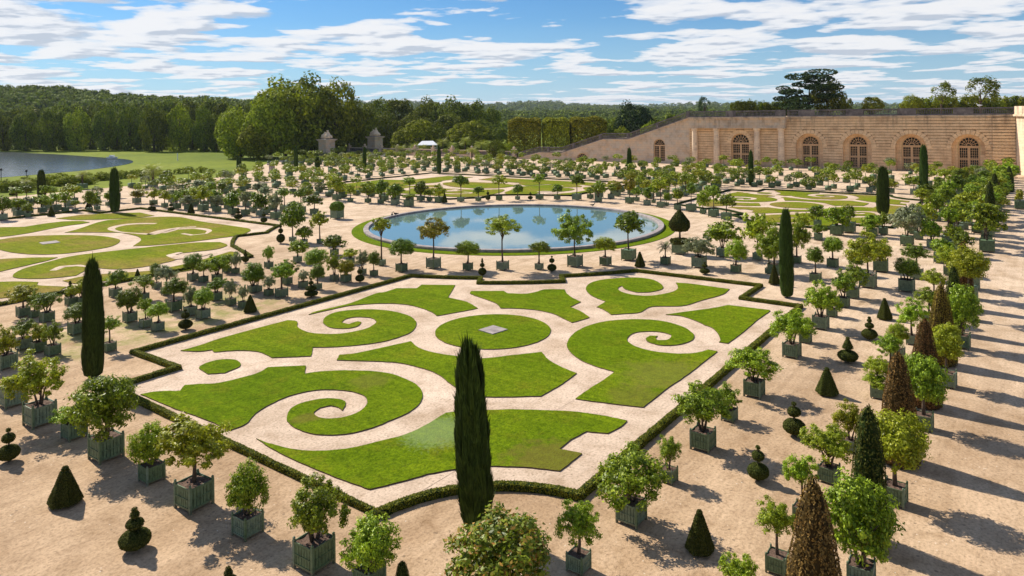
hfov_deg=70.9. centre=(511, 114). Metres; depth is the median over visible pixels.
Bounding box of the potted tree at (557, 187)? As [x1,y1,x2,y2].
[551,184,562,199]
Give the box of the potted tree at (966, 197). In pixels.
[955,191,975,224]
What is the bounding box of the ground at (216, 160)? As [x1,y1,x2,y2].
[0,132,913,196]
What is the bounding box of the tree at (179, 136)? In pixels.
[163,102,194,150]
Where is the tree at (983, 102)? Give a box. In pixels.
[976,99,990,112]
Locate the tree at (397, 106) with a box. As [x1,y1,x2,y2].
[384,98,414,145]
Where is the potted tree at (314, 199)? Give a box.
[301,195,323,213]
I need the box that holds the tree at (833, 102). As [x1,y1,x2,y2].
[808,79,847,114]
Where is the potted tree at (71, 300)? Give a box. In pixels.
[64,284,77,306]
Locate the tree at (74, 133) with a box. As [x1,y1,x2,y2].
[62,106,90,150]
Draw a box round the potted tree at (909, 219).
[887,202,927,245]
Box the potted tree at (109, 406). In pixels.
[60,373,140,465]
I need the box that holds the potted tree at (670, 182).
[662,177,676,199]
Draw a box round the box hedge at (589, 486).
[129,269,803,519]
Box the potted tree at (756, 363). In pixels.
[724,346,783,399]
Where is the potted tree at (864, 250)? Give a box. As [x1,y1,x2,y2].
[842,230,890,288]
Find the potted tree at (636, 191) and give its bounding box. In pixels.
[631,187,641,200]
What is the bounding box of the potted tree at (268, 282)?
[262,276,275,296]
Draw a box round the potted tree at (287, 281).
[277,258,299,285]
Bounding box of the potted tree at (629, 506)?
[593,441,673,529]
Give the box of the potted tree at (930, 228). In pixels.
[919,218,942,247]
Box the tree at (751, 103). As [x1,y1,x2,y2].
[744,98,756,115]
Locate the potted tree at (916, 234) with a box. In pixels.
[913,210,930,239]
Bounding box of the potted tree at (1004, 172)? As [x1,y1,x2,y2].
[998,169,1010,176]
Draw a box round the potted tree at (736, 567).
[717,550,759,575]
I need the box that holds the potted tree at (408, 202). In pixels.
[402,193,415,205]
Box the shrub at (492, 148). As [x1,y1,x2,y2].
[486,140,505,157]
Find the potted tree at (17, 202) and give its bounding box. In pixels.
[11,198,28,215]
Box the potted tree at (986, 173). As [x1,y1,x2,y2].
[977,170,990,176]
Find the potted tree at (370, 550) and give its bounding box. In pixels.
[338,510,402,575]
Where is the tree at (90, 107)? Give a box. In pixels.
[86,104,95,142]
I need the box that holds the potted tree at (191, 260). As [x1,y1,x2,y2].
[182,253,202,281]
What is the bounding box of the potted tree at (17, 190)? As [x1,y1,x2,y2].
[8,186,23,211]
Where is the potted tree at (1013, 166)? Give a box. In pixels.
[1002,161,1021,182]
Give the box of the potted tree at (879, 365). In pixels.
[862,355,889,396]
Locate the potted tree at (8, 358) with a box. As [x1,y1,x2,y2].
[0,323,20,370]
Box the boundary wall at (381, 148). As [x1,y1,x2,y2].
[341,144,516,158]
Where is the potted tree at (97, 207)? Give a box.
[94,198,101,209]
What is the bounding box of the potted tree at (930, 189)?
[918,184,935,196]
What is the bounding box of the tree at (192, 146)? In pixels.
[182,117,200,149]
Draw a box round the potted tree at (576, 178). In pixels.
[569,173,584,199]
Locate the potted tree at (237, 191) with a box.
[229,188,242,204]
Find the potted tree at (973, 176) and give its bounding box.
[966,174,979,183]
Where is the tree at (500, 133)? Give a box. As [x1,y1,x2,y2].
[484,126,507,149]
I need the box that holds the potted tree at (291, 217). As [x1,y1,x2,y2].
[278,202,306,241]
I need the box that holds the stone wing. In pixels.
[688,106,1023,174]
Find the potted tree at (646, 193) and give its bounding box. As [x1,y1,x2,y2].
[640,187,651,205]
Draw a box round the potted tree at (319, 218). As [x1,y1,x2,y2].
[308,211,328,243]
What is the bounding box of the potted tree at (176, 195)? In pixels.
[170,190,183,209]
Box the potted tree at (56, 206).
[49,193,61,210]
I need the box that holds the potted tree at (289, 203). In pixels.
[285,201,302,210]
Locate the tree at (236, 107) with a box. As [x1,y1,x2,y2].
[229,103,245,116]
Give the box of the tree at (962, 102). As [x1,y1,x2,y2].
[958,94,974,112]
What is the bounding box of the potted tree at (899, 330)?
[885,322,909,357]
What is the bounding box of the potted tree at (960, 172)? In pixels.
[952,169,968,190]
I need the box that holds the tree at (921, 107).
[914,96,925,113]
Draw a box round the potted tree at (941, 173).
[932,168,952,179]
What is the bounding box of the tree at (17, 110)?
[11,107,32,120]
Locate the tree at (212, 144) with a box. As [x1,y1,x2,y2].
[204,112,222,151]
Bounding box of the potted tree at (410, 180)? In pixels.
[402,176,416,198]
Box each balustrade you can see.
[517,112,687,157]
[687,110,785,116]
[787,107,1013,115]
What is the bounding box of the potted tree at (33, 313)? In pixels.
[26,291,39,317]
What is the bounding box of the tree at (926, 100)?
[920,97,932,113]
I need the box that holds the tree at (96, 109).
[90,101,118,142]
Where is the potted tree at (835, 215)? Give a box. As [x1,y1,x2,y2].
[820,206,852,234]
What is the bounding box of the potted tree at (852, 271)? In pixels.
[836,264,869,299]
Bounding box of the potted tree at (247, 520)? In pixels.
[224,457,271,541]
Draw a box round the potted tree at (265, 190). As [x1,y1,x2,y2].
[258,186,272,213]
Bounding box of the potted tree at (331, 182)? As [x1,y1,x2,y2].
[325,174,344,200]
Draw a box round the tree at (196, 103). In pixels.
[187,102,201,140]
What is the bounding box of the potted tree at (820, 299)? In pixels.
[802,279,843,330]
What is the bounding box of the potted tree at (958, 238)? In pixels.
[950,230,975,248]
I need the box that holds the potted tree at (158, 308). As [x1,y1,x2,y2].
[144,302,168,331]
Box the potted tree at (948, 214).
[937,206,960,240]
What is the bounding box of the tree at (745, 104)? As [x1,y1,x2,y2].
[739,99,749,115]
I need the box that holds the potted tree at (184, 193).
[178,188,189,203]
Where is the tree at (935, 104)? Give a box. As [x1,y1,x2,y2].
[928,95,942,113]
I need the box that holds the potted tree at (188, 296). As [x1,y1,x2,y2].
[182,284,197,316]
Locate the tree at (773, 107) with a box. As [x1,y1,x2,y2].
[766,101,777,114]
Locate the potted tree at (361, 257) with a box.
[354,249,368,274]
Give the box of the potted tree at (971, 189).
[963,185,983,193]
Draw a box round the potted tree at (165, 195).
[157,190,170,207]
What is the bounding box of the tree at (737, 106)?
[730,101,742,114]
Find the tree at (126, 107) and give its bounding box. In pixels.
[120,102,143,135]
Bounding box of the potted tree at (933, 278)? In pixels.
[920,268,946,304]
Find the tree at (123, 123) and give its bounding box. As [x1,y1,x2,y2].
[116,102,140,150]
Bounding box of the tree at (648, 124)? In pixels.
[640,120,653,131]
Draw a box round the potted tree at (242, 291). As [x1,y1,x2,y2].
[237,284,248,308]
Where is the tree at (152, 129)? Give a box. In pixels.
[138,103,168,151]
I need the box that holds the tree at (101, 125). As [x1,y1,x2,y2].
[89,104,118,150]
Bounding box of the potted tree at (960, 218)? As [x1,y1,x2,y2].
[942,214,965,227]
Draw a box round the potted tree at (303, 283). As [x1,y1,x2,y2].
[297,269,309,288]
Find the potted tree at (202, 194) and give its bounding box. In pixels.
[189,185,212,211]
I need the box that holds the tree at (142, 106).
[135,99,152,141]
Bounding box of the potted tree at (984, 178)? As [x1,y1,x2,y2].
[972,175,987,182]
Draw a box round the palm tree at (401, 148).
[395,143,406,152]
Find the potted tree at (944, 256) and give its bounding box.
[933,244,953,274]
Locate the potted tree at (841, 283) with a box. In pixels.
[831,272,857,307]
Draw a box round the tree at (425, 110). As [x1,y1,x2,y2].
[411,94,443,127]
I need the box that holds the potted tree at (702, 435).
[671,380,731,453]
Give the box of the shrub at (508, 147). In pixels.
[496,142,514,154]
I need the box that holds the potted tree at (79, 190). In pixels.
[67,185,83,200]
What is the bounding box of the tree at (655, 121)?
[636,118,665,139]
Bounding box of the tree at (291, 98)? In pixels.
[253,73,325,156]
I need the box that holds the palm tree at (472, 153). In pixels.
[466,147,476,165]
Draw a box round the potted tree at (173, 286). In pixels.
[160,277,189,312]
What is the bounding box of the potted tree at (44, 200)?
[30,195,53,213]
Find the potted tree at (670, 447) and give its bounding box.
[657,434,681,485]
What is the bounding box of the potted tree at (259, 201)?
[249,193,267,216]
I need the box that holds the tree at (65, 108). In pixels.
[53,103,77,143]
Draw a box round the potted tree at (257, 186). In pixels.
[250,182,266,208]
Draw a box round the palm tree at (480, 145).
[474,139,487,149]
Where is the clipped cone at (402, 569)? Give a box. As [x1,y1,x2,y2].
[395,560,408,575]
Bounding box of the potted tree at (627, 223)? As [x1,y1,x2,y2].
[614,210,646,261]
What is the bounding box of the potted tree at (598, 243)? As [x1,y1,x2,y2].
[592,236,616,265]
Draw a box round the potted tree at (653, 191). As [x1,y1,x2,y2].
[649,181,658,202]
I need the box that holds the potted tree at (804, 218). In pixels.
[791,212,814,232]
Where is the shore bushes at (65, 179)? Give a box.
[0,166,207,191]
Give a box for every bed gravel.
[0,209,272,301]
[127,272,793,507]
[325,173,624,197]
[682,190,918,225]
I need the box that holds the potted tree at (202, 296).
[192,286,214,319]
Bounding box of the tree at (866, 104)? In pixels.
[861,96,884,113]
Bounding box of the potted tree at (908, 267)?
[893,257,921,292]
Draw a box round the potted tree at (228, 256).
[219,254,232,273]
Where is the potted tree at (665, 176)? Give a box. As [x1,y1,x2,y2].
[661,174,671,193]
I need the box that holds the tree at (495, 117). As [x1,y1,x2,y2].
[477,104,501,140]
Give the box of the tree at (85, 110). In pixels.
[71,102,91,130]
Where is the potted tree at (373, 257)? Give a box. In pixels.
[367,250,380,276]
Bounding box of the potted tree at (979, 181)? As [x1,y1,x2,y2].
[968,179,983,184]
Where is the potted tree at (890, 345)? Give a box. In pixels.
[871,333,904,369]
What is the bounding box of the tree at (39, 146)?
[29,123,46,149]
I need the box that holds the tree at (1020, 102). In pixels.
[1016,96,1023,105]
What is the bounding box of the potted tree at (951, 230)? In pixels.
[940,224,961,249]
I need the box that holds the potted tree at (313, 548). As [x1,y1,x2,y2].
[286,472,350,575]
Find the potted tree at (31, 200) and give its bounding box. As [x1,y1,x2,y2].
[21,196,38,213]
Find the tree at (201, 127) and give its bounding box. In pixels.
[191,103,214,150]
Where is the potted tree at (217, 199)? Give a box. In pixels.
[209,195,223,212]
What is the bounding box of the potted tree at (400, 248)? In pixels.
[388,237,416,272]
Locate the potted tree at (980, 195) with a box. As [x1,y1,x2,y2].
[970,188,984,203]
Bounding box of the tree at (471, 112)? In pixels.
[460,98,490,131]
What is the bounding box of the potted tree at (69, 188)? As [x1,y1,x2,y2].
[57,183,79,206]
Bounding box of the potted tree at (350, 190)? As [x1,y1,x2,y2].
[345,184,355,201]
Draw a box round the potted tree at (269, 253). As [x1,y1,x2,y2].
[262,245,274,267]
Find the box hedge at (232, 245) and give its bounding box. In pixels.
[0,207,279,305]
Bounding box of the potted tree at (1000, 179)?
[997,175,1007,184]
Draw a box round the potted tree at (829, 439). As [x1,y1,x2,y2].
[797,423,852,485]
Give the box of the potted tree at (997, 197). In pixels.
[982,192,1003,202]
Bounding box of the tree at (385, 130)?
[373,111,398,147]
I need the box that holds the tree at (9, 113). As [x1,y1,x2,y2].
[0,109,16,135]
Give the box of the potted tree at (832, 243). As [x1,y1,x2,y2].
[821,235,843,267]
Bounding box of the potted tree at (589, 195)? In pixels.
[586,187,594,198]
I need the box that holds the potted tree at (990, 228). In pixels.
[970,222,999,238]
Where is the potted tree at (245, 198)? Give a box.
[238,189,251,215]
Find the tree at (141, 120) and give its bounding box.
[131,110,149,149]
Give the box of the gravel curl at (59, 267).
[50,265,84,270]
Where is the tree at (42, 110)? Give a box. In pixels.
[39,106,61,120]
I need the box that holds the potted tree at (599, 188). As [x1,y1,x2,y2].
[590,182,606,201]
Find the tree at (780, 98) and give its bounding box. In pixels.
[772,85,798,114]
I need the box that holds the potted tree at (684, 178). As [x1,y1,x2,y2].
[677,175,690,195]
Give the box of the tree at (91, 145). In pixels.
[79,117,103,149]
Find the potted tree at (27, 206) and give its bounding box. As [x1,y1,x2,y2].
[21,203,33,216]
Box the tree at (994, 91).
[963,75,1000,112]
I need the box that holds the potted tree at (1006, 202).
[995,196,1011,204]
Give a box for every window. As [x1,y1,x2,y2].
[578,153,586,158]
[654,139,664,160]
[732,134,749,165]
[802,136,819,166]
[849,136,867,168]
[902,136,921,169]
[958,137,979,171]
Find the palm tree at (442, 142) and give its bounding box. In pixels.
[435,137,449,148]
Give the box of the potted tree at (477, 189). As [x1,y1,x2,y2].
[471,186,484,201]
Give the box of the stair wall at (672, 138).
[517,118,689,163]
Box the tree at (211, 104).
[196,97,216,122]
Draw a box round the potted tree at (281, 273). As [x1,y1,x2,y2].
[270,259,294,297]
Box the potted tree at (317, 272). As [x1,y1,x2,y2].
[309,264,324,289]
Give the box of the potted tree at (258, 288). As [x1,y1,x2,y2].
[250,268,265,292]
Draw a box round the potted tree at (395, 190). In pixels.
[386,183,404,204]
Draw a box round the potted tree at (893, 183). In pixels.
[889,178,899,192]
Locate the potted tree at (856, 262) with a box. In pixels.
[847,255,864,271]
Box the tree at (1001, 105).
[991,97,1006,112]
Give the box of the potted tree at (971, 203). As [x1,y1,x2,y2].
[966,199,981,232]
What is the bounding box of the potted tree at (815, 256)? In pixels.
[805,246,824,282]
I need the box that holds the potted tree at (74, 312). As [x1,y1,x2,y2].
[61,302,81,335]
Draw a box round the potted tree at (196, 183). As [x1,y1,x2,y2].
[190,180,205,201]
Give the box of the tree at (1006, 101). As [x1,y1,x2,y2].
[999,96,1013,110]
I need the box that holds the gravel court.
[0,155,1023,575]
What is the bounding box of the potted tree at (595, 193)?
[594,180,605,197]
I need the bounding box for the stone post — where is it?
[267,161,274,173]
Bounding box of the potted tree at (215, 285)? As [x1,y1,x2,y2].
[206,277,227,301]
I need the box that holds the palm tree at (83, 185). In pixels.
[76,169,89,188]
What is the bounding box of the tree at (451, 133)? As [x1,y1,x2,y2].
[445,120,495,149]
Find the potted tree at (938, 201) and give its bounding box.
[924,193,946,221]
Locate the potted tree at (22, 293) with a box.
[4,284,38,317]
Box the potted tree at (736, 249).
[724,237,749,273]
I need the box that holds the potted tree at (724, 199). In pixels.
[714,193,736,219]
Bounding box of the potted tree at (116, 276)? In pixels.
[104,268,128,297]
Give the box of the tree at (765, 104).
[758,100,770,114]
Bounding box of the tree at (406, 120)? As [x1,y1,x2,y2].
[398,111,432,145]
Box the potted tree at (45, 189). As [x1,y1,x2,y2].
[39,185,52,208]
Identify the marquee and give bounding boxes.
[417,141,436,148]
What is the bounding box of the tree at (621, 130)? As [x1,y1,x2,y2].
[610,125,630,137]
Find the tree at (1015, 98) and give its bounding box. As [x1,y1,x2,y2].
[1007,95,1019,109]
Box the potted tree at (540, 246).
[528,241,550,269]
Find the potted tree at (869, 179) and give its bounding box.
[863,175,874,191]
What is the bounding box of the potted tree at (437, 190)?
[432,183,446,202]
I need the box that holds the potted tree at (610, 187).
[605,184,617,197]
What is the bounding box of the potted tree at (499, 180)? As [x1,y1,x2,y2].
[491,175,506,199]
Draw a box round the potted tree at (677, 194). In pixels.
[672,188,683,209]
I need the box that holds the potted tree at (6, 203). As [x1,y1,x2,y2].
[0,195,14,219]
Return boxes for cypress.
[36,169,45,195]
[80,252,105,377]
[109,167,120,212]
[236,156,241,172]
[293,146,298,166]
[315,156,319,169]
[362,146,366,168]
[437,146,441,173]
[451,332,496,528]
[626,147,631,170]
[748,150,753,185]
[778,205,794,297]
[875,165,890,213]
[918,144,928,188]
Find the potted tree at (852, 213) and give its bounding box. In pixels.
[841,204,855,233]
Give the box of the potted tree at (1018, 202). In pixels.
[1014,189,1023,208]
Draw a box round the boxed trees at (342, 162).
[90,146,1016,198]
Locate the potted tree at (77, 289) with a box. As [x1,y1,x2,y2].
[70,279,82,302]
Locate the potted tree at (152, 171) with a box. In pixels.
[141,162,162,186]
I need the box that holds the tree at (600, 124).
[569,116,607,145]
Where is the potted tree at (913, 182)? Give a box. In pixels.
[904,178,920,193]
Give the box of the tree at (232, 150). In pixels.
[217,105,255,157]
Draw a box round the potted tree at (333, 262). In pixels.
[326,250,342,280]
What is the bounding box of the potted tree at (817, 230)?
[811,224,827,239]
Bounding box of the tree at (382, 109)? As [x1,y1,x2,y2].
[359,97,396,144]
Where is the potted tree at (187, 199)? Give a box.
[179,195,199,209]
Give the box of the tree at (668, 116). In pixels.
[662,113,679,122]
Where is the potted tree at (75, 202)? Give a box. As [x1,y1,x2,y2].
[70,200,79,211]
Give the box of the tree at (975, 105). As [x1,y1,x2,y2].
[969,93,983,112]
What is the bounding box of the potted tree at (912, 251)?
[899,243,933,280]
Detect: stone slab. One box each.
[39,240,59,244]
[479,325,507,334]
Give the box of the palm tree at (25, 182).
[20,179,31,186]
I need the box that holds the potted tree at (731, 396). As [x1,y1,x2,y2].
[718,381,742,423]
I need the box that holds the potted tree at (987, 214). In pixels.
[962,203,1010,252]
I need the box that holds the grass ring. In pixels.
[352,212,673,255]
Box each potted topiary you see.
[329,201,344,219]
[668,209,689,254]
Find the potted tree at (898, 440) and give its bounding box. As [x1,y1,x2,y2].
[873,408,933,509]
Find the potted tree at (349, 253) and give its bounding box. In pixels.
[341,249,357,263]
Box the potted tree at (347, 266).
[335,259,355,282]
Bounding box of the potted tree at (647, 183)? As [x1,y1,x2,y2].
[640,180,652,198]
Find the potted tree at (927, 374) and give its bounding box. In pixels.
[904,352,953,432]
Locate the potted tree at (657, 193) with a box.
[654,179,662,196]
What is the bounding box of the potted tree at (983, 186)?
[979,181,999,194]
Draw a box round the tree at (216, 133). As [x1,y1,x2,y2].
[213,105,239,151]
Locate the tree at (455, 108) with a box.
[428,95,467,146]
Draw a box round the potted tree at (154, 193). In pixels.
[144,187,162,204]
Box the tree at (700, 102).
[697,97,710,113]
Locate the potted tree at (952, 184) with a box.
[939,179,960,203]
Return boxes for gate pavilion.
[316,130,336,155]
[366,128,384,147]
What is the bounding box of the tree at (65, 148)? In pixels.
[54,122,75,149]
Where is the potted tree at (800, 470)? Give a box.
[782,453,818,518]
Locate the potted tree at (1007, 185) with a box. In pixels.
[1000,182,1012,197]
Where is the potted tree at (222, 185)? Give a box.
[215,182,229,204]
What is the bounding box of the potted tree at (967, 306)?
[947,282,984,350]
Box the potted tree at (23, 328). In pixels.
[9,318,38,350]
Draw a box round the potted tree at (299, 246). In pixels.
[288,239,309,262]
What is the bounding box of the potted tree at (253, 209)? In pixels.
[249,192,258,212]
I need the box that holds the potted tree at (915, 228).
[906,211,916,232]
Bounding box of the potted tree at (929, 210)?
[913,202,938,229]
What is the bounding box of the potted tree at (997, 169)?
[992,164,1005,174]
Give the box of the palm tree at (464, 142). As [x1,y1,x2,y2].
[458,136,471,149]
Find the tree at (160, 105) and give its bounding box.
[149,99,168,139]
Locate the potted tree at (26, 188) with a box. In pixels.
[21,184,32,196]
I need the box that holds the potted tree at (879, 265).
[871,242,893,272]
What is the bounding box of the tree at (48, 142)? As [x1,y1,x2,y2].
[35,108,66,150]
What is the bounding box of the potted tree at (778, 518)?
[754,494,796,575]
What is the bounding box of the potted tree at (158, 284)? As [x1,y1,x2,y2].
[149,263,161,289]
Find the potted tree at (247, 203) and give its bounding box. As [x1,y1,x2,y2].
[242,191,250,206]
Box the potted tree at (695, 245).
[681,236,716,267]
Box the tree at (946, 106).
[935,94,949,113]
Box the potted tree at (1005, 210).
[992,202,1010,222]
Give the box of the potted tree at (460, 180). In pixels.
[452,175,469,201]
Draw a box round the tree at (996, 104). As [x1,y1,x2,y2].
[983,96,1000,112]
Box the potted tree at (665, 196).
[663,192,671,205]
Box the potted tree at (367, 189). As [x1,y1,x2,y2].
[358,181,374,202]
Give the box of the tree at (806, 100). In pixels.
[778,68,844,109]
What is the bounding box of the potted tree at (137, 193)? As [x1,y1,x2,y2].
[129,189,145,203]
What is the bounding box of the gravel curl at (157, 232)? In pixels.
[148,226,195,234]
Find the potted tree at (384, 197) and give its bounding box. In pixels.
[376,181,389,200]
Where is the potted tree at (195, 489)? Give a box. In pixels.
[153,411,234,515]
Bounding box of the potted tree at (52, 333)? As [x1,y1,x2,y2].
[39,319,63,356]
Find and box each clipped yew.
[0,427,20,461]
[46,465,83,509]
[47,206,54,215]
[64,281,74,296]
[117,506,151,551]
[148,201,155,210]
[167,202,174,210]
[178,309,192,329]
[187,203,194,212]
[224,566,235,575]
[234,208,242,218]
[242,249,248,262]
[244,295,256,312]
[260,212,267,221]
[276,223,284,243]
[304,278,317,296]
[355,267,364,282]
[442,193,447,202]
[478,258,486,275]
[547,256,556,271]
[634,252,644,266]
[685,509,714,556]
[699,262,709,273]
[747,445,768,481]
[768,265,778,284]
[782,401,806,435]
[815,367,838,396]
[837,336,858,362]
[861,316,877,339]
[877,298,892,319]
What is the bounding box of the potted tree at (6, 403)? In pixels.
[0,384,27,409]
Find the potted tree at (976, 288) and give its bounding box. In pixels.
[951,259,983,298]
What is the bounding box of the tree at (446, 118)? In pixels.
[432,113,468,143]
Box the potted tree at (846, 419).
[831,397,862,452]
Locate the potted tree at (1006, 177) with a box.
[1000,173,1009,179]
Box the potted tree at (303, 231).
[295,226,312,241]
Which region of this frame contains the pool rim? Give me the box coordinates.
[363,204,663,252]
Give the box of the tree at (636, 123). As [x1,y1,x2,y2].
[614,99,653,135]
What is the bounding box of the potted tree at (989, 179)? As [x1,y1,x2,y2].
[985,172,1004,185]
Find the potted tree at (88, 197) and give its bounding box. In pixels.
[82,190,96,209]
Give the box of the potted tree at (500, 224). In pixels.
[483,214,522,270]
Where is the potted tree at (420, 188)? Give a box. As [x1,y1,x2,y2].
[414,180,428,200]
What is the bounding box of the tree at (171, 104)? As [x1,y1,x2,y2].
[163,95,182,137]
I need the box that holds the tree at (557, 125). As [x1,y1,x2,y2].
[541,117,569,149]
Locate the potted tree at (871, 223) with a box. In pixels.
[858,214,882,237]
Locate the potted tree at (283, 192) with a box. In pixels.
[274,187,292,210]
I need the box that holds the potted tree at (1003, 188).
[985,186,1008,192]
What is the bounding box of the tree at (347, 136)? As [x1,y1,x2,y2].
[312,76,365,153]
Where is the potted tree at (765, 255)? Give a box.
[755,240,777,273]
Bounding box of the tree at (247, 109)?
[237,104,256,114]
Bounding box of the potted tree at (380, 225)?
[371,215,391,265]
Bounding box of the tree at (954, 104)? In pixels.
[943,96,959,113]
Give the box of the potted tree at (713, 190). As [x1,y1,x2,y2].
[705,185,720,217]
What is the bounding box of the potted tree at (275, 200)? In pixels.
[267,191,283,219]
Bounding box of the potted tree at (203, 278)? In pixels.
[194,260,209,282]
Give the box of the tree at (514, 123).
[507,116,541,152]
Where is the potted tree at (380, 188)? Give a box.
[374,178,387,203]
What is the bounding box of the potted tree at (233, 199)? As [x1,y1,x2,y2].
[223,192,240,213]
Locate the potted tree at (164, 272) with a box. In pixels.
[153,264,179,295]
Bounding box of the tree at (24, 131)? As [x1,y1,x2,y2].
[7,108,42,150]
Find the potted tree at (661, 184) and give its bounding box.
[650,179,670,207]
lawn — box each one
[0,221,89,236]
[0,235,119,254]
[0,257,57,271]
[0,281,65,298]
[13,242,226,278]
[56,212,153,219]
[63,251,234,283]
[65,217,250,245]
[140,365,422,435]
[181,309,415,357]
[199,359,240,374]
[256,409,626,489]
[309,285,477,315]
[332,176,471,189]
[337,341,576,397]
[383,185,503,196]
[435,314,550,349]
[443,182,513,188]
[470,289,588,322]
[479,177,605,184]
[505,184,581,193]
[519,183,545,185]
[561,187,593,194]
[567,319,716,407]
[586,277,729,314]
[666,305,769,343]
[699,197,759,206]
[728,192,776,201]
[729,207,808,213]
[758,213,834,226]
[770,202,822,208]
[774,190,847,199]
[781,197,868,205]
[825,205,902,215]
[830,193,908,204]
[849,216,890,224]
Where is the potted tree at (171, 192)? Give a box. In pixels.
[168,189,177,202]
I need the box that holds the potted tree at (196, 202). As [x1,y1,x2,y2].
[185,186,200,204]
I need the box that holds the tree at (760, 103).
[751,100,764,114]
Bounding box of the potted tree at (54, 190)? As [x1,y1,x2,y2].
[48,186,56,203]
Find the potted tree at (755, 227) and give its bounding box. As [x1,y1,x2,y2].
[737,212,775,259]
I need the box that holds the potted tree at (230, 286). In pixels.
[223,278,237,306]
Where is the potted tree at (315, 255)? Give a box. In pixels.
[303,247,329,277]
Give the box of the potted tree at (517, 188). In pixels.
[511,184,522,198]
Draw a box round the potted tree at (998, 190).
[993,187,1005,196]
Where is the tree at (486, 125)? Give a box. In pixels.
[468,118,498,147]
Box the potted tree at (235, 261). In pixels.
[231,251,241,273]
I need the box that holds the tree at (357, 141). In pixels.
[342,96,377,147]
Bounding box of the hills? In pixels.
[0,102,993,120]
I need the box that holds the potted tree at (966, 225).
[959,218,968,228]
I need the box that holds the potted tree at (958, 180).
[949,174,967,195]
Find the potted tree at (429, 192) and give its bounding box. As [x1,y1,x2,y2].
[423,188,434,201]
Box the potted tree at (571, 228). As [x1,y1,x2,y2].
[551,209,593,267]
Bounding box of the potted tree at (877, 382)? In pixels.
[861,371,888,398]
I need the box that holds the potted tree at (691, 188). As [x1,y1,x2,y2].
[683,182,697,210]
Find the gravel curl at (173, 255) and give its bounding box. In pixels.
[166,252,210,258]
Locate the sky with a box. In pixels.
[0,0,1023,105]
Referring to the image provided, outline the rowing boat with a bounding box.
[106,155,117,158]
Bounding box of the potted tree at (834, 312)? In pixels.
[826,295,839,317]
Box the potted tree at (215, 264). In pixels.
[202,254,230,281]
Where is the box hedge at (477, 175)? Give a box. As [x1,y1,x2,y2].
[314,172,637,199]
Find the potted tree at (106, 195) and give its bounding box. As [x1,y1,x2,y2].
[103,190,109,205]
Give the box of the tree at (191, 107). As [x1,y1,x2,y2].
[172,99,195,133]
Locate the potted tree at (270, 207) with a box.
[267,195,275,209]
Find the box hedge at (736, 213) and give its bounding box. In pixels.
[674,188,923,229]
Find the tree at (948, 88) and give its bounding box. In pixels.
[928,81,957,113]
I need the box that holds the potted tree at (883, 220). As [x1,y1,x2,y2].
[877,212,892,234]
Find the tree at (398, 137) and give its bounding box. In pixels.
[390,119,442,148]
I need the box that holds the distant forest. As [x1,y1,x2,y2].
[0,84,1007,134]
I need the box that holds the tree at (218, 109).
[212,98,233,122]
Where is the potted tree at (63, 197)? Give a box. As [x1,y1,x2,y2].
[57,191,74,210]
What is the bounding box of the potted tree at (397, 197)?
[385,183,404,198]
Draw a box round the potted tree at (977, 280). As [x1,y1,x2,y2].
[973,265,988,288]
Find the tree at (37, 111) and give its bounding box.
[25,104,43,130]
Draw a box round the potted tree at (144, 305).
[136,297,153,328]
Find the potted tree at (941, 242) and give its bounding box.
[929,237,955,262]
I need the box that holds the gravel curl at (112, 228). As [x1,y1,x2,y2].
[108,223,155,234]
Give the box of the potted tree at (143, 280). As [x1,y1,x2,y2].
[128,275,155,299]
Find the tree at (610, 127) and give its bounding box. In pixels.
[596,115,623,137]
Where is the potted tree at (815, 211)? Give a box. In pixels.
[807,205,824,225]
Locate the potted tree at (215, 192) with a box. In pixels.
[210,189,223,207]
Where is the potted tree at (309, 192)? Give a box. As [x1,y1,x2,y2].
[298,189,314,200]
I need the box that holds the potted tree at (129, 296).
[115,287,142,322]
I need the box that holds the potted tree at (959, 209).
[944,203,971,226]
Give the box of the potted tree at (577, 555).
[553,498,602,575]
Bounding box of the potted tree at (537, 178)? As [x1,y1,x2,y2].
[531,174,545,199]
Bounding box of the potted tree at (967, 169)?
[954,167,974,179]
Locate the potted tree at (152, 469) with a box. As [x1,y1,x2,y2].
[124,419,172,486]
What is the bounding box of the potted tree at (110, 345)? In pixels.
[104,315,122,352]
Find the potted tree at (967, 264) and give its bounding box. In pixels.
[944,243,992,320]
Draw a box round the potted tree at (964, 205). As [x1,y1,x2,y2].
[945,197,971,230]
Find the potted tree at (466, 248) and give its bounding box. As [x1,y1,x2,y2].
[454,240,480,270]
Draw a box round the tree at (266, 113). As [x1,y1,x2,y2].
[239,88,300,159]
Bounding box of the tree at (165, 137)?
[158,112,174,149]
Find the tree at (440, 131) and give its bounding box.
[422,127,453,148]
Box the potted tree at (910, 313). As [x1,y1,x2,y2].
[894,296,929,344]
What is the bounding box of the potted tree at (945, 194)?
[937,185,954,212]
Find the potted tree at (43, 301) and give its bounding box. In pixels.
[29,292,63,322]
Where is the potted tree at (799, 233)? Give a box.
[792,211,811,263]
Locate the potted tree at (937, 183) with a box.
[933,179,946,187]
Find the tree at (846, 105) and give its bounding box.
[839,96,853,113]
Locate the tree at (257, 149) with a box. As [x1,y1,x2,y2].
[232,121,281,159]
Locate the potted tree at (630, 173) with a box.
[624,171,637,194]
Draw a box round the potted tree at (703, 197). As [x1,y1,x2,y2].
[696,189,710,213]
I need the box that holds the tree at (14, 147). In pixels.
[4,120,22,149]
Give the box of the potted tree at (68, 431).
[46,406,87,442]
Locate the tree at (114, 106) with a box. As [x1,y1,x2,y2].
[106,100,128,140]
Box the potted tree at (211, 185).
[205,182,216,202]
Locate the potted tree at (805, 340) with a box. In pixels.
[799,317,816,343]
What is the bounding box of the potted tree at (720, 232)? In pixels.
[702,217,742,256]
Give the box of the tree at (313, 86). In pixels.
[281,70,343,153]
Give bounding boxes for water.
[0,152,132,176]
[369,206,658,248]
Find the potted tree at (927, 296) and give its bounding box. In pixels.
[912,286,934,322]

